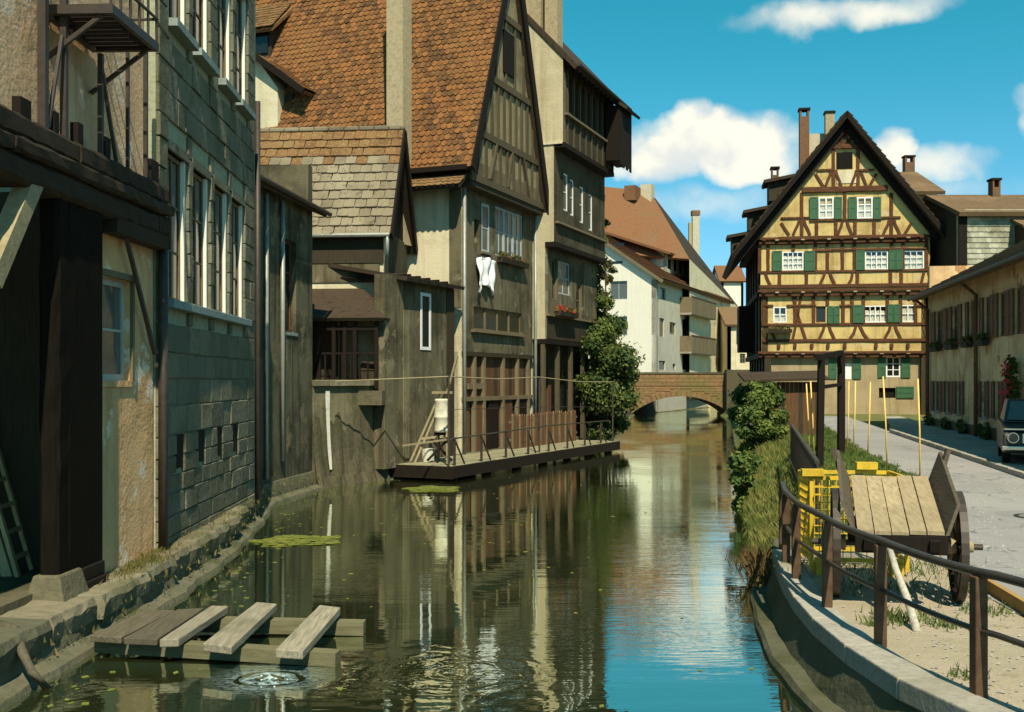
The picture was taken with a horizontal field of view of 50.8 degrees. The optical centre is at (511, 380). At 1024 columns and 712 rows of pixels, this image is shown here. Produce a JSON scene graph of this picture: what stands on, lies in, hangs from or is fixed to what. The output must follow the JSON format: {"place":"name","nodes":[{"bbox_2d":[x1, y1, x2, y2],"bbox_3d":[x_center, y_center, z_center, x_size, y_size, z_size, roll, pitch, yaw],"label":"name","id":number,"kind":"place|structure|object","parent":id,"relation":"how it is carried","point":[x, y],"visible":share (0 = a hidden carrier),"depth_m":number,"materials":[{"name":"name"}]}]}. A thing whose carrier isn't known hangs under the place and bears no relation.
{"place":"outdoors","nodes":[
{"label":"outdoors","id":0,"kind":"place"},
{"bbox_2d":[0,401,708,711],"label":"quay","id":1,"kind":"structure","parent":0,"point":[37,621],"depth_m":10.95,"materials":[{"name":"stone"}]},
{"bbox_2d":[0,620,50,688],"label":"driftwood branch","id":2,"kind":"object","parent":1,"relation":"hanging from","point":[29,667],"visible":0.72,"depth_m":8.71,"materials":[{"name":"brown wood"}]},
{"bbox_2d":[0,0,174,615],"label":"gallery house","id":3,"kind":"structure","parent":1,"relation":"on","point":[86,211],"depth_m":11.11,"materials":[{"name":"paint"}]},
{"bbox_2d":[0,532,13,576],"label":"loose board","id":4,"kind":"object","parent":3,"relation":"on","point":[5,568],"visible":1,"depth_m":11.02,"materials":[{"name":"teal wood"}]},
{"bbox_2d":[0,448,33,576],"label":"ladder","id":5,"kind":"object","parent":3,"relation":"on","point":[5,531],"visible":1,"depth_m":11.33,"materials":[{"name":"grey wood"}]},
{"bbox_2d":[69,203,102,570],"bbox_3d":[-4.321,0.140,10.825,0.110,3.720,0.770,0,0,2],"label":"door leaf","id":6,"kind":"structure","parent":3,"relation":"in","point":[85,226],"depth_m":10.82,"materials":[{"name":"wood"}]},
{"bbox_2d":[103,278,133,386],"bbox_3d":[-4.439,-0.525,11.737,0.130,1.190,1.348,0,0,2],"label":"window","id":7,"kind":"structure","parent":3,"relation":"in","point":[113,291],"depth_m":12.06,"materials":[{"name":"glass"}]},
{"bbox_2d":[0,0,259,550],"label":"stone mill","id":8,"kind":"object","parent":1,"relation":"on","point":[203,128],"visible":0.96,"depth_m":15.57,"materials":[{"name":"stone"}]},
{"bbox_2d":[167,153,179,299],"bbox_3d":[-4.437,-1.970,14.007,0.050,1.900,0.820,0,0,-2],"label":"window","id":9,"kind":"structure","parent":8,"relation":"in","point":[173,171],"depth_m":14.20,"materials":[{"name":"white glass"}]},
{"bbox_2d":[167,0,179,19],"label":"window","id":10,"kind":"structure","parent":8,"relation":"in","point":[173,7],"depth_m":14.20,"materials":[{"name":"white glass"}]},
{"bbox_2d":[192,172,202,306],"bbox_3d":[-4.484,-1.970,15.226,0.050,1.900,0.820,0,0,-2],"label":"window","id":11,"kind":"structure","parent":8,"relation":"in","point":[197,189],"depth_m":15.40,"materials":[{"name":"white glass"}]},
{"bbox_2d":[192,0,202,47],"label":"window","id":12,"kind":"structure","parent":8,"relation":"in","point":[197,25],"depth_m":15.46,"materials":[{"name":"white glass"}]},
{"bbox_2d":[213,188,221,311],"bbox_3d":[-4.531,-1.970,16.445,0.050,1.900,0.820,0,0,-2],"label":"window","id":13,"kind":"structure","parent":8,"relation":"in","point":[217,302],"depth_m":16.62,"materials":[{"name":"white glass"}]},
{"bbox_2d":[217,0,225,77],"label":"window","id":14,"kind":"structure","parent":8,"relation":"in","point":[221,4],"depth_m":16.89,"materials":[{"name":"white glass"}]},
{"bbox_2d":[231,201,238,316],"bbox_3d":[-4.577,-1.970,17.644,0.050,1.900,0.780,0,0,-2],"label":"window","id":15,"kind":"structure","parent":8,"relation":"in","point":[235,208],"depth_m":17.89,"materials":[{"name":"white glass"}]},
{"bbox_2d":[234,0,241,98],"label":"window","id":16,"kind":"structure","parent":8,"relation":"in","point":[238,16],"depth_m":18.13,"materials":[{"name":"white glass"}]},
{"bbox_2d":[98,498,260,585],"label":"quay weeds","id":17,"kind":"object","parent":1,"relation":"on","point":[140,561],"visible":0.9,"depth_m":12.31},
{"bbox_2d":[32,470,381,660],"bbox_3d":[-4.402,2.245,18.027,1.726,0.350,18.011,0,0,2],"label":"quay moss","id":18,"kind":"object","parent":1,"relation":"on","point":[166,570],"visible":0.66,"depth_m":13.60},
{"bbox_2d":[260,164,331,484],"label":"narrow house","id":19,"kind":"structure","parent":1,"relation":"on","point":[288,207],"depth_m":23.32,"materials":[{"name":"paint"}]},
{"bbox_2d":[285,241,297,335],"bbox_3d":[-4.912,-2.015,23.450,0.190,2.070,1.029,0,0,8],"label":"window","id":20,"kind":"structure","parent":19,"relation":"in","point":[287,244],"depth_m":23.75,"materials":[{"name":"grey glass"}]},
{"bbox_2d":[260,125,417,379],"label":"tiled shed","id":21,"kind":"structure","parent":1,"relation":"on","point":[362,192],"depth_m":28.64,"materials":[{"name":"tile"}]},
{"bbox_2d":[313,321,337,376],"bbox_3d":[-4.866,-1.000,28.222,0.800,1.900,0.060,0,0,5],"label":"door","id":22,"kind":"structure","parent":21,"relation":"in","point":[326,335],"depth_m":28.19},
{"bbox_2d":[312,380,389,488],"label":"garden wall","id":23,"kind":"structure","parent":1,"relation":"on","point":[342,437],"depth_m":25.86,"materials":[{"name":"paint"}]},
{"bbox_2d":[312,288,389,404],"bbox_3d":[-4.684,-0.898,27.328,3.438,2.995,1.625,0,0,5],"label":"porch","id":24,"kind":"object","parent":23,"relation":"on","point":[348,309],"visible":0.52,"depth_m":26.77,"materials":[{"name":"wood"}]},
{"bbox_2d":[339,321,342,379],"bbox_3d":[-4.374,-0.850,27.830,0.141,1.900,0.080,0,0,5],"label":"shed door","id":25,"kind":"structure","parent":24,"relation":"in","point":[340,322],"depth_m":27.80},
{"bbox_2d":[361,361,373,379],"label":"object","id":26,"kind":"object","parent":24,"relation":"on","point":[364,367],"visible":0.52,"depth_m":26.95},
{"bbox_2d":[326,263,464,468],"bbox_3d":[-3.257,-0.500,29.051,2.552,5.400,4.131,0,0,22],"label":"lean to","id":27,"kind":"object","parent":1,"relation":"on","point":[416,334],"visible":0.84,"depth_m":28.00,"materials":[{"name":"grey paint"}]},
{"bbox_2d":[420,292,430,349],"bbox_3d":[-2.321,-1.578,28.861,0.050,1.522,0.607,0,0,22],"label":"window","id":28,"kind":"structure","parent":27,"relation":"in","point":[425,298],"depth_m":28.87,"materials":[{"name":"white paint"}]},
{"bbox_2d":[255,0,548,453],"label":"gabled house","id":29,"kind":"structure","parent":1,"relation":"on","point":[450,85],"depth_m":32.99,"materials":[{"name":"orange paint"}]},
{"bbox_2d":[476,401,481,450],"bbox_3d":[-0.995,1.360,32.245,0.090,1.480,0.850,0,0,22],"label":"door","id":30,"kind":"structure","parent":29,"relation":"in","point":[478,403],"depth_m":32.12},
{"bbox_2d":[474,306,484,329],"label":"window","id":31,"kind":"structure","parent":29,"relation":"in","point":[479,313],"depth_m":32.37,"materials":[{"name":"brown glass"}]},
{"bbox_2d":[476,254,495,294],"bbox_3d":[-0.767,-3.150,32.342,0.164,1.125,1.342,0,0,22],"label":"hanging shirt","id":32,"kind":"object","parent":29,"relation":"hanging from","point":[486,266],"visible":1,"depth_m":32.31,"materials":[{"name":"white fabric"}]},
{"bbox_2d":[480,203,492,255],"bbox_3d":[-0.791,-4.564,32.591,0.130,1.519,0.732,0,0,22],"label":"window","id":33,"kind":"structure","parent":29,"relation":"in","point":[484,208],"depth_m":32.59,"materials":[{"name":"blue paint"}]},
{"bbox_2d":[485,308,496,331],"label":"window","id":34,"kind":"structure","parent":29,"relation":"in","point":[490,314],"depth_m":33.15,"materials":[{"name":"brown glass"}]},
{"bbox_2d":[486,401,497,448],"bbox_3d":[-0.602,1.360,33.219,0.090,1.480,0.750,0,0,22],"label":"door","id":35,"kind":"structure","parent":29,"relation":"in","point":[491,414],"depth_m":33.11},
{"bbox_2d":[495,206,503,255],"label":"window","id":36,"kind":"structure","parent":29,"relation":"in","point":[499,212],"depth_m":33.76,"materials":[{"name":"blue paint"}]},
{"bbox_2d":[497,310,508,332],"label":"window","id":37,"kind":"structure","parent":29,"relation":"in","point":[502,316],"depth_m":34.04,"materials":[{"name":"brown glass"}]},
{"bbox_2d":[499,400,511,447],"bbox_3d":[-0.199,1.360,34.216,0.090,1.480,0.900,0,0,22],"label":"door","id":38,"kind":"structure","parent":29,"relation":"in","point":[508,403],"depth_m":34.32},
{"bbox_2d":[504,210,512,256],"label":"window","id":39,"kind":"structure","parent":29,"relation":"in","point":[508,216],"depth_m":34.45,"materials":[{"name":"blue paint"}]},
{"bbox_2d":[497,250,529,268],"bbox_3d":[0.055,-3.888,34.402,0.390,0.428,2.484,0,0,22],"label":"flower box","id":40,"kind":"object","parent":29,"relation":"attached to","point":[504,258],"visible":1,"depth_m":34.19,"materials":[{"name":"brown wood"}]},
{"bbox_2d":[509,312,519,333],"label":"window","id":41,"kind":"structure","parent":29,"relation":"in","point":[514,318],"depth_m":34.98,"materials":[{"name":"brown glass"}]},
{"bbox_2d":[513,213,521,258],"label":"window","id":42,"kind":"structure","parent":29,"relation":"in","point":[517,219],"depth_m":35.17,"materials":[{"name":"blue paint"}]},
{"bbox_2d":[514,399,526,443],"bbox_3d":[0.288,1.360,35.421,0.090,1.480,0.900,0,0,22],"label":"door","id":43,"kind":"structure","parent":29,"relation":"in","point":[522,402],"depth_m":35.53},
{"bbox_2d":[526,0,639,442],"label":"tall house","id":44,"kind":"structure","parent":1,"relation":"on","point":[586,112],"depth_m":37.77,"materials":[{"name":"beige paint"}]},
{"bbox_2d":[547,369,554,412],"bbox_3d":[1.397,0.825,38.349,0.067,2.450,0.800,0,0,22],"label":"door","id":45,"kind":"structure","parent":44,"relation":"in","point":[550,372],"depth_m":38.27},
{"bbox_2d":[560,370,563,436],"bbox_3d":[1.827,0.825,39.415,0.067,2.450,0.300,0,0,22],"label":"door","id":46,"kind":"structure","parent":44,"relation":"in","point":[561,371],"depth_m":39.36,"materials":[{"name":"brown wood"}]},
{"bbox_2d":[558,261,568,295],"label":"window","id":47,"kind":"structure","parent":44,"relation":"in","point":[563,268],"depth_m":38.20,"materials":[{"name":"blue paint"}]},
{"bbox_2d":[554,305,578,317],"bbox_3d":[1.889,-2.433,37.577,0.412,0.430,2.126,0,0,22],"label":"flower box","id":48,"kind":"object","parent":44,"relation":"attached to","point":[568,312],"visible":1,"depth_m":37.39,"materials":[{"name":"red plant"}]},
{"bbox_2d":[573,370,576,434],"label":"door","id":49,"kind":"structure","parent":44,"relation":"in","point":[574,371],"depth_m":40.73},
{"bbox_2d":[597,219,617,321],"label":"ivy","id":50,"kind":"object","parent":44,"relation":"attached to","point":[601,273],"visible":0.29,"depth_m":41.91,"materials":[{"name":"green plant"}]},
{"bbox_2d":[573,289,644,440],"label":"leafy shrub","id":51,"kind":"object","parent":1,"relation":"on","point":[613,360],"visible":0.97,"depth_m":40.14,"materials":[{"name":"green plant"}]},
{"bbox_2d":[588,184,737,411],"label":"white house","id":52,"kind":"structure","parent":1,"relation":"on","point":[670,294],"depth_m":91.62,"materials":[{"name":"grey paint"}]},
{"bbox_2d":[610,281,626,299],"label":"window","id":53,"kind":"structure","parent":52,"relation":"in","point":[618,290],"depth_m":85.33,"materials":[{"name":"glass"}]},
{"bbox_2d":[688,210,699,254],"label":"chimney","id":54,"kind":"object","parent":52,"relation":"on","point":[693,233],"visible":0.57,"depth_m":117.64,"materials":[{"name":"brick"}]},
{"bbox_2d":[1,407,806,711],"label":"water","id":55,"kind":"structure","parent":0,"point":[653,567],"depth_m":12.44,"materials":[{"name":"green liquid"}]},
{"bbox_2d":[90,602,365,666],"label":"washing platform","id":56,"kind":"structure","parent":55,"relation":"in","point":[159,633],"depth_m":9.74,"materials":[{"name":"grey wood"}]},
{"bbox_2d":[248,535,340,547],"bbox_3d":[-3.362,2.490,16.836,1.465,0.012,1.270,0,0,-17],"label":"algae mat","id":57,"kind":"object","parent":55,"relation":"on","point":[297,540],"visible":1,"depth_m":16.79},
{"bbox_2d":[44,471,753,706],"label":"drifting leaves","id":58,"kind":"object","parent":55,"relation":"on","point":[110,689],"visible":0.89,"depth_m":11.92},
{"bbox_2d":[401,485,459,491],"bbox_3d":[-1.855,2.490,24.829,1.384,0.012,1.567,0,0,-6],"label":"algae mat","id":59,"kind":"object","parent":55,"relation":"on","point":[430,487],"visible":1,"depth_m":24.84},
{"bbox_2d":[391,440,619,479],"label":"walkway","id":60,"kind":"structure","parent":55,"relation":"in","point":[472,465],"depth_m":29.75,"materials":[{"name":"brown wood"}]},
{"bbox_2d":[421,448,435,461],"bbox_3d":[-2.180,1.945,28.135,0.380,0.340,0.380,0,0,0],"label":"pail","id":61,"kind":"object","parent":60,"relation":"on","point":[427,453],"visible":0.96,"depth_m":27.99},
{"bbox_2d":[409,356,457,462],"bbox_3d":[-2.024,0.746,27.932,1.275,2.767,0.343,0,0,0],"label":"trestle","id":62,"kind":"object","parent":60,"relation":"on","point":[439,393],"visible":0.8,"depth_m":27.89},
{"bbox_2d":[434,399,446,462],"bbox_3d":[-1.809,1.297,27.940,0.430,1.653,0.404,0,0,0],"label":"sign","id":63,"kind":"object","parent":60,"relation":"on","point":[440,415],"visible":0.83,"depth_m":27.77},
{"bbox_2d":[335,375,613,465],"bbox_3d":[0.267,0.995,31.010,1.358,2.250,14.725,0,0,31],"label":"clothes line","id":64,"kind":"object","parent":60,"relation":"on","point":[448,418],"visible":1,"depth_m":28.02,"materials":[{"name":"wood"},{"name":"dark iron"}]},
{"bbox_2d":[402,420,608,465],"bbox_3d":[0.568,1.731,31.327,0.501,0.800,12.948,0,0,27],"label":"walkway railing","id":65,"kind":"object","parent":60,"relation":"on","point":[482,442],"visible":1,"depth_m":29.99,"materials":[{"name":"wood"}]},
{"bbox_2d":[509,409,576,448],"bbox_3d":[1.124,1.563,35.752,0.090,1.114,5.600,0,0,25],"label":"picket fence","id":66,"kind":"object","parent":60,"relation":"on","point":[546,418],"visible":0.85,"depth_m":35.31,"materials":[{"name":"wood"}]},
{"bbox_2d":[563,0,1023,305],"label":"sky","id":67,"kind":"structure","parent":0,"point":[717,89],"materials":[{"name":"blue"}]},
{"bbox_2d":[717,400,1023,617],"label":"ground","id":68,"kind":"structure","parent":0,"point":[877,420],"depth_m":46.20,"materials":[{"name":"plant"}]},
{"bbox_2d":[618,370,748,412],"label":"stone bridge","id":69,"kind":"structure","parent":68,"relation":"on","point":[711,389],"depth_m":76.96,"materials":[{"name":"stone"}]},
{"bbox_2d":[712,265,745,306],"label":"red roof house","id":70,"kind":"structure","parent":68,"relation":"on","point":[732,284],"depth_m":130.00,"materials":[{"name":"tile"}]},
{"bbox_2d":[718,307,748,371],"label":"yellow cottage","id":71,"kind":"structure","parent":68,"relation":"on","point":[731,358],"depth_m":100.15,"materials":[{"name":"beige paint"}]},
{"bbox_2d":[726,382,751,423],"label":"bush","id":72,"kind":"object","parent":68,"relation":"on","point":[739,393],"visible":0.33,"depth_m":57.64,"materials":[{"name":"green plant"}]},
{"bbox_2d":[726,449,762,505],"bbox_3d":[4.566,2.017,21.461,0.641,1.334,1.429,0,0,27],"label":"bush","id":73,"kind":"object","parent":68,"relation":"on","point":[744,465],"visible":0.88,"depth_m":21.41,"materials":[{"name":"green plant"}]},
{"bbox_2d":[725,542,772,588],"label":"dry reeds","id":74,"kind":"object","parent":68,"relation":"on","point":[754,564],"visible":0.76,"depth_m":13.03,"materials":[{"name":"plant"}]},
{"bbox_2d":[734,380,790,452],"bbox_3d":[7.536,1.121,32.458,1.687,2.301,2.701,0,0,12],"label":"bank shrub","id":75,"kind":"object","parent":68,"relation":"on","point":[763,416],"visible":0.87,"depth_m":32.10,"materials":[{"name":"green plant"}]},
{"bbox_2d":[737,370,829,435],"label":"board shed","id":76,"kind":"structure","parent":68,"relation":"on","point":[795,403],"depth_m":34.37,"materials":[{"name":"timber boards"}]},
{"bbox_2d":[733,431,847,561],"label":"bank grass","id":77,"kind":"structure","parent":68,"relation":"on","point":[764,516],"depth_m":19.70,"materials":[{"name":"plant"}]},
{"bbox_2d":[790,423,819,532],"bbox_3d":[4.900,1.452,18.300,0.050,1.095,9.665,0,0,13],"label":"iron fence","id":78,"kind":"object","parent":68,"relation":"on","point":[802,455],"visible":0.57,"depth_m":17.88,"materials":[{"name":"metal"}]},
{"bbox_2d":[815,350,844,468],"bbox_3d":[7.429,0.570,25.076,0.208,2.693,5.372,0,0,22],"label":"post frame","id":79,"kind":"object","parent":68,"relation":"on","point":[840,383],"visible":0.87,"depth_m":23.75,"materials":[{"name":"wood"}]},
{"bbox_2d":[722,107,945,414],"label":"half timbered house","id":80,"kind":"structure","parent":68,"relation":"on","point":[830,249],"depth_m":49.88,"materials":[{"name":"paint"}]},
{"bbox_2d":[773,307,786,321],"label":"window","id":81,"kind":"structure","parent":80,"relation":"in","point":[779,313],"depth_m":50.53,"materials":[{"name":"white paint"}]},
{"bbox_2d":[768,325,792,332],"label":"flower box","id":82,"kind":"object","parent":80,"relation":"attached to","point":[780,329],"visible":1,"depth_m":50.10,"materials":[{"name":"brown wood"}]},
{"bbox_2d":[782,252,802,269],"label":"window","id":83,"kind":"structure","parent":80,"relation":"in","point":[790,260],"depth_m":50.28,"materials":[{"name":"white paint"}]},
{"bbox_2d":[816,306,824,321],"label":"window","id":84,"kind":"structure","parent":80,"relation":"in","point":[820,310],"depth_m":50.27,"materials":[{"name":"blue glass"}]},
{"bbox_2d":[819,197,833,218],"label":"window","id":85,"kind":"structure","parent":80,"relation":"in","point":[826,210],"depth_m":49.77,"materials":[{"name":"white paint"}]},
{"bbox_2d":[857,197,872,218],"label":"window","id":86,"kind":"structure","parent":80,"relation":"in","point":[864,210],"depth_m":49.50,"materials":[{"name":"white paint"}]},
{"bbox_2d":[865,306,885,322],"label":"window","id":87,"kind":"structure","parent":80,"relation":"in","point":[872,313],"depth_m":49.87,"materials":[{"name":"white paint"}]},
{"bbox_2d":[865,251,887,269],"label":"window","id":88,"kind":"structure","parent":80,"relation":"in","point":[873,259],"depth_m":49.70,"materials":[{"name":"white paint"}]},
{"bbox_2d":[886,357,899,376],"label":"window","id":89,"kind":"structure","parent":80,"relation":"in","point":[892,363],"depth_m":49.95,"materials":[{"name":"white paint"}]},
{"bbox_2d":[902,305,913,321],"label":"window","id":90,"kind":"structure","parent":80,"relation":"in","point":[907,310],"depth_m":49.64,"materials":[{"name":"white paint"}]},
{"bbox_2d":[905,250,923,268],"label":"window","id":91,"kind":"structure","parent":80,"relation":"in","point":[914,259],"depth_m":49.43,"materials":[{"name":"white paint"}]},
{"bbox_2d":[780,423,918,522],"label":"lawn grass","id":92,"kind":"structure","parent":68,"relation":"on","point":[829,438],"depth_m":25.49,"materials":[{"name":"plant"}]},
{"bbox_2d":[750,549,1014,711],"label":"quay wall","id":93,"kind":"structure","parent":68,"relation":"on","point":[819,657],"depth_m":8.32,"materials":[{"name":"concrete"}]},
{"bbox_2d":[779,481,1023,698],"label":"quay railing","id":94,"kind":"object","parent":93,"relation":"on","point":[976,626],"visible":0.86,"depth_m":8.05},
{"bbox_2d":[882,376,887,468],"bbox_3d":[7.980,0.927,23.068,0.122,2.036,0.041,0,0,37],"label":"yellow stake","id":95,"kind":"object","parent":68,"relation":"on","point":[885,423],"visible":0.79,"depth_m":23.05,"materials":[{"name":"paint"}]},
{"bbox_2d":[917,379,920,475],"bbox_3d":[7.786,0.969,20.629,0.042,2.008,0.090,0,0,-25],"label":"yellow stake","id":96,"kind":"object","parent":68,"relation":"on","point":[919,428],"visible":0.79,"depth_m":20.61,"materials":[{"name":"paint"}]},
{"bbox_2d":[900,155,945,199],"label":"house","id":97,"kind":"structure","parent":68,"relation":"on","point":[921,185],"depth_m":63.95,"materials":[{"name":"paint"}]},
{"bbox_2d":[889,429,1023,478],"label":"kerb","id":98,"kind":"structure","parent":68,"relation":"on","point":[997,466],"depth_m":25.49,"materials":[{"name":"concrete"}]},
{"bbox_2d":[907,240,1023,440],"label":"row house","id":99,"kind":"structure","parent":68,"relation":"on","point":[983,296],"depth_m":32.84,"materials":[{"name":"paint"}]},
{"bbox_2d":[943,337,956,349],"bbox_3d":[14.360,-1.233,35.373,0.388,0.426,1.106,0,0,10],"label":"flower box","id":100,"kind":"object","parent":99,"relation":"attached to","point":[950,343],"visible":1,"depth_m":35.11,"materials":[{"name":"green plant"}]},
{"bbox_2d":[957,334,972,347],"bbox_3d":[14.000,-1.228,33.255,0.357,0.416,0.877,0,0,10],"label":"flower box","id":101,"kind":"object","parent":99,"relation":"attached to","point":[966,341],"visible":1,"depth_m":33.02,"materials":[{"name":"green plant"}]},
{"bbox_2d":[974,332,989,345],"bbox_3d":[13.643,-1.220,31.465,0.404,0.399,0.957,0,0,10],"label":"flower box","id":102,"kind":"object","parent":99,"relation":"attached to","point":[981,339],"visible":1,"depth_m":31.17,"materials":[{"name":"green plant"}]},
{"bbox_2d":[922,178,1023,265],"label":"shingled house","id":103,"kind":"structure","parent":68,"relation":"on","point":[979,228],"depth_m":46.98,"materials":[{"name":"wood"}]},
{"bbox_2d":[801,459,1023,711],"bbox_3d":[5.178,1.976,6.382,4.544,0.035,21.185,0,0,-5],"label":"sandy yard","id":104,"kind":"structure","parent":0,"point":[1007,681],"depth_m":8.54,"materials":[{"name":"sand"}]},
{"bbox_2d":[798,462,908,576],"bbox_3d":[3.552,1.445,11.428,1.070,1.110,0.870,0,0,6],"label":"wire cage","id":105,"kind":"object","parent":104,"relation":"on","point":[807,478],"visible":0.52,"depth_m":11.10,"materials":[{"name":"yellow paint"}]},
{"bbox_2d":[760,553,1019,680],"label":"yard weeds","id":106,"kind":"object","parent":104,"relation":"on","point":[897,616],"visible":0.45,"depth_m":9.28,"materials":[{"name":"plant"}]},
{"bbox_2d":[812,447,982,631],"bbox_3d":[3.472,1.343,9.722,1.480,1.370,2.394,0,0,15],"label":"hand cart","id":107,"kind":"object","parent":104,"relation":"on","point":[934,521],"visible":0.87,"depth_m":9.71,"materials":[{"name":"brown wood"}]},
{"bbox_2d":[824,416,1023,616],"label":"road","id":108,"kind":"structure","parent":0,"point":[899,448],"depth_m":18.65,"materials":[{"name":"asphalt"}]},
{"bbox_2d":[969,575,1023,614],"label":"edging board","id":109,"kind":"object","parent":108,"relation":"on","point":[998,591],"visible":0.33,"depth_m":9.62,"materials":[{"name":"yellow wood"}]},
{"bbox_2d":[886,416,1023,470],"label":"pavement","id":110,"kind":"structure","parent":0,"point":[977,446],"depth_m":30.56,"materials":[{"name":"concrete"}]},
{"bbox_2d":[977,422,989,439],"bbox_3d":[13.648,1.463,31.259,0.367,0.567,1.162,0,0,10],"label":"bush","id":111,"kind":"object","parent":110,"relation":"on","point":[982,430],"depth_m":31.02,"materials":[{"name":"green plant"}]},
{"bbox_2d":[998,354,1021,412],"bbox_3d":[13.007,0.528,28.157,0.516,2.446,0.989,0,0,10],"label":"climbing rose","id":112,"kind":"object","parent":110,"relation":"on","point":[1010,379],"visible":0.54,"depth_m":28.11,"materials":[{"name":"green plant"}]},
{"bbox_2d":[997,398,1023,462],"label":"parked car","id":113,"kind":"object","parent":110,"relation":"on","point":[1010,430],"visible":1,"depth_m":23.58,"materials":[{"name":"paint"}]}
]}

